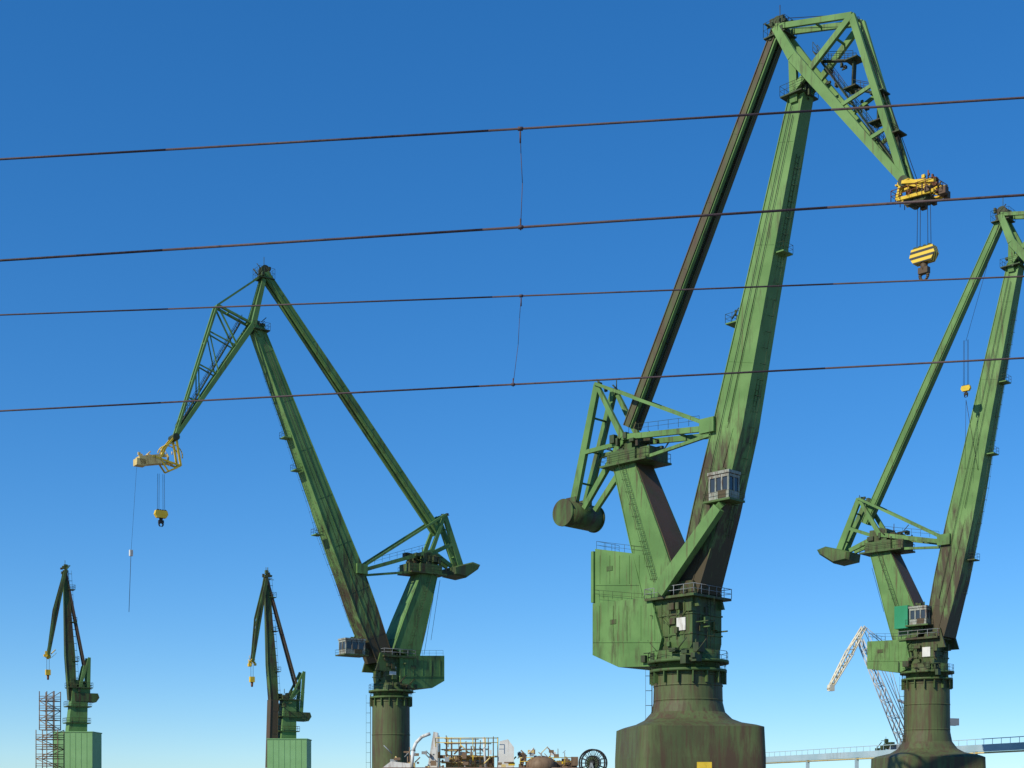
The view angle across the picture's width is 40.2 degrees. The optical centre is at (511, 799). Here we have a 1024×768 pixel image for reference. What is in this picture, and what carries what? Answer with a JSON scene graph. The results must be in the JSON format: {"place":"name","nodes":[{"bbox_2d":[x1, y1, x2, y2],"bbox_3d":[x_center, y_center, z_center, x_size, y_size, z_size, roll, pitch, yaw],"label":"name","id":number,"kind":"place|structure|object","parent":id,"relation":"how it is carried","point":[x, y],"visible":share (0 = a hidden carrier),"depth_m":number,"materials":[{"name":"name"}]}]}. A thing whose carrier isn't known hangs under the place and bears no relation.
{"place":"outdoors","nodes":[
{"label":"outdoors","id":0,"kind":"place"},
{"bbox_2d":[0,96,1023,261],"bbox_3d":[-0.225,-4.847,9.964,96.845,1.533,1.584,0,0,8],"label":"overhead line","id":1,"kind":"object","parent":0,"point":[520,226],"visible":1,"depth_m":9.96,"materials":[{"name":"metal"}]},
{"bbox_2d":[0,276,1023,411],"bbox_3d":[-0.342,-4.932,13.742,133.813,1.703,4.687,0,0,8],"label":"overhead line","id":2,"kind":"object","parent":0,"point":[513,384],"visible":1,"depth_m":13.73,"materials":[{"name":"metal"}]},
{"bbox_2d":[0,0,1023,767],"label":"sky","id":3,"kind":"structure","parent":0,"point":[170,671],"materials":[{"name":"blue"}]},
{"bbox_2d":[766,733,1023,767],"bbox_3d":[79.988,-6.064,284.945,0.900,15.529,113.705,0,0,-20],"label":"gantry bridge","id":4,"kind":"structure","parent":0,"point":[1001,747],"depth_m":298.28,"materials":[{"name":"grey metal"}]},
{"label":"ground","id":5,"kind":"structure","parent":0,"visible":0},
{"bbox_2d":[36,691,63,767],"bbox_3d":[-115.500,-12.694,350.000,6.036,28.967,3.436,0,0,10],"label":"scaffold tower","id":6,"kind":"structure","parent":5,"relation":"on","point":[53,710],"depth_m":348.71,"materials":[{"name":"grey metal"}]},
{"bbox_2d":[43,564,101,767],"bbox_3d":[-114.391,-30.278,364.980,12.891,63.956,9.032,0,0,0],"label":"dock crane","id":7,"kind":"object","parent":5,"relation":"on","point":[82,747],"visible":1,"depth_m":363.31,"materials":[{"name":"green paint"}]},
{"bbox_2d":[248,567,311,767],"bbox_3d":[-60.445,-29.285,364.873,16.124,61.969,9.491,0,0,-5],"label":"dock crane","id":8,"kind":"object","parent":5,"relation":"on","point":[286,747],"visible":1,"depth_m":362.63,"materials":[{"name":"green paint"}]},
{"bbox_2d":[129,264,479,767],"bbox_3d":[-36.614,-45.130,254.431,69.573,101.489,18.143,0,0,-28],"label":"shipyard crane","id":9,"kind":"object","parent":5,"relation":"on","point":[398,666],"visible":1,"depth_m":257.01,"materials":[{"name":"paint"}]},
{"bbox_2d":[382,732,578,767],"bbox_3d":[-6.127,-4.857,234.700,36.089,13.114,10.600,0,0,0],"label":"ship under repair","id":10,"kind":"object","parent":5,"relation":"on","point":[505,757],"visible":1,"depth_m":231.96,"materials":[{"name":"white paint"}]},
{"bbox_2d":[578,749,607,767],"bbox_3d":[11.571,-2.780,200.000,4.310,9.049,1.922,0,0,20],"label":"cable reel","id":11,"kind":"object","parent":5,"relation":"on","point":[591,761],"visible":1,"depth_m":199.68,"materials":[{"name":"black paint"}]},
{"bbox_2d":[552,12,949,767],"bbox_3d":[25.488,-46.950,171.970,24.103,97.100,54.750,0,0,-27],"label":"shipyard crane","id":12,"kind":"object","parent":5,"relation":"on","point":[658,600],"visible":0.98,"depth_m":173.29,"materials":[{"name":"paint"}]},
{"bbox_2d":[677,617,685,630],"bbox_3d":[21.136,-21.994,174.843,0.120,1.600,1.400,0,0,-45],"label":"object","id":13,"kind":"structure","parent":12,"relation":"in","point":[681,622],"depth_m":174.74,"materials":[{"name":"white paint"}]},
{"bbox_2d":[827,626,958,750],"bbox_3d":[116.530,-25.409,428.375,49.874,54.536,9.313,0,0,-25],"label":"lattice harbour crane","id":14,"kind":"object","parent":5,"relation":"on","point":[832,684],"visible":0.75,"depth_m":425.54,"materials":[{"name":"beige paint"}]},
{"bbox_2d":[817,204,1023,767],"bbox_3d":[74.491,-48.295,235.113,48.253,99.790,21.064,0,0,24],"label":"shipyard crane","id":15,"kind":"object","parent":5,"relation":"on","point":[918,646],"visible":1,"depth_m":233.34,"materials":[{"name":"paint"}]},
{"bbox_2d":[922,647,929,656],"bbox_3d":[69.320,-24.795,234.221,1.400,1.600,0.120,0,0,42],"label":"sign","id":16,"kind":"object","parent":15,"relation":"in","point":[925,650],"depth_m":234.28,"materials":[{"name":"white paint"}]}
]}

